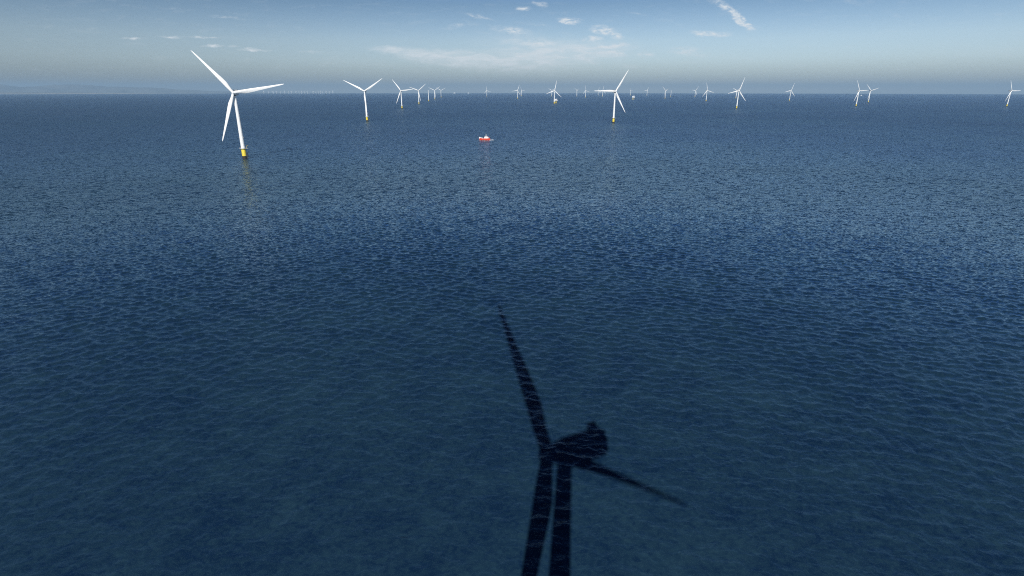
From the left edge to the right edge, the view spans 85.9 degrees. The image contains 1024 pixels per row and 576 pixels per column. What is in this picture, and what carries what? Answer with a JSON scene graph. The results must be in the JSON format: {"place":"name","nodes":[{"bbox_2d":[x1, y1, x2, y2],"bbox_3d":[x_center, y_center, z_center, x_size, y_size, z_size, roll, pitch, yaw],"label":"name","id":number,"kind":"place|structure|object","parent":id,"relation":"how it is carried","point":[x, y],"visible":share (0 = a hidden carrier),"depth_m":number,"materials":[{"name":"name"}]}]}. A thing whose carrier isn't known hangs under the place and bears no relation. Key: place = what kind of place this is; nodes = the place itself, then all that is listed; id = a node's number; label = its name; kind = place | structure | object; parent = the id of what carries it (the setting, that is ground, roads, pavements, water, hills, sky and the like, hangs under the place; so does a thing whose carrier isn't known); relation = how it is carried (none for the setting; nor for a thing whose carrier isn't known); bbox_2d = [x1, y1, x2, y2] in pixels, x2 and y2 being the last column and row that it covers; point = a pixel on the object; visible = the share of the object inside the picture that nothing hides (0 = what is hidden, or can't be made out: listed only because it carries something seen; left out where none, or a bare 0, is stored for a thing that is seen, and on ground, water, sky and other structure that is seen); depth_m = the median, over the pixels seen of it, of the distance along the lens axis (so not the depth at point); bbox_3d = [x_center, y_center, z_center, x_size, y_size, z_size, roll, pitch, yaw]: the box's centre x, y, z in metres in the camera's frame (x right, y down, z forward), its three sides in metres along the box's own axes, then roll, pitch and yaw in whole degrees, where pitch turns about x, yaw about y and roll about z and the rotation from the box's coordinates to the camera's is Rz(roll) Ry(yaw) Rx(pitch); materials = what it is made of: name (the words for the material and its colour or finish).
{"place":"outdoors","nodes":[
{"label":"outdoors","id":0,"kind":"place"},
{"bbox_2d":[0,92,78,93],"bbox_3d":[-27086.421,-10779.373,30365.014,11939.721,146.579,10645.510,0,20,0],"label":"lowland","id":1,"kind":"structure","parent":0,"point":[31,92],"depth_m":29889.50,"materials":[{"name":"grey"}]},
{"bbox_2d":[36,93,155,93],"bbox_3d":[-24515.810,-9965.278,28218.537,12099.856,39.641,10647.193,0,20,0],"label":"shore","id":2,"kind":"structure","parent":0,"point":[95,93],"depth_m":30356.78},
{"bbox_2d":[0,84,262,93],"bbox_3d":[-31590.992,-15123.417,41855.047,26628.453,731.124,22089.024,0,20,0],"label":"hills","id":3,"kind":"structure","parent":0,"point":[77,88],"depth_m":40389.28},
{"bbox_2d":[0,93,1023,575],"bbox_3d":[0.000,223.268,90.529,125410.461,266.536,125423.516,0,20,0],"label":"sea","id":4,"kind":"structure","parent":0,"point":[584,335],"depth_m":257.72,"materials":[{"name":"liquid"}]},
{"bbox_2d":[192,51,282,158],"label":"wind turbine","id":5,"kind":"object","parent":4,"relation":"in","point":[235,93],"visible":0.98,"depth_m":887.31,"materials":[{"name":"white paint"}]},
{"bbox_2d":[345,79,380,120],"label":"wind turbine","id":6,"kind":"object","parent":4,"relation":"in","point":[365,90],"visible":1,"depth_m":1971.28,"materials":[{"name":"white paint"}]},
{"bbox_2d":[393,81,411,108],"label":"wind turbine","id":7,"kind":"object","parent":4,"relation":"in","point":[401,94],"visible":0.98,"depth_m":3312.49,"materials":[{"name":"white paint"}]},
{"bbox_2d":[479,136,489,139],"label":"guard boat","id":8,"kind":"object","parent":4,"relation":"on","point":[485,138],"visible":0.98,"depth_m":1255.87,"materials":[{"name":"red paint"}]},
{"bbox_2d":[597,71,627,122],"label":"wind turbine","id":9,"kind":"object","parent":4,"relation":"in","point":[615,95],"visible":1,"depth_m":1875.85,"materials":[{"name":"white paint"}]},
{"bbox_2d":[728,78,745,108],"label":"wind turbine","id":10,"kind":"object","parent":4,"relation":"in","point":[738,91],"visible":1,"depth_m":3312.40,"materials":[{"name":"white paint"}]},
{"bbox_2d":[855,80,866,105],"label":"wind turbine","id":11,"kind":"object","parent":4,"relation":"in","point":[859,90],"visible":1,"depth_m":3813.93,"materials":[{"name":"white paint"}]},
{"bbox_2d":[1005,84,1020,106],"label":"wind turbine","id":12,"kind":"object","parent":4,"relation":"in","point":[1011,90],"visible":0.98,"depth_m":3797.82,"materials":[{"name":"white paint"}]},
{"bbox_2d":[0,0,1023,93],"label":"sky","id":13,"kind":"structure","parent":0,"point":[456,46],"materials":[{"name":"blue"}]}
]}

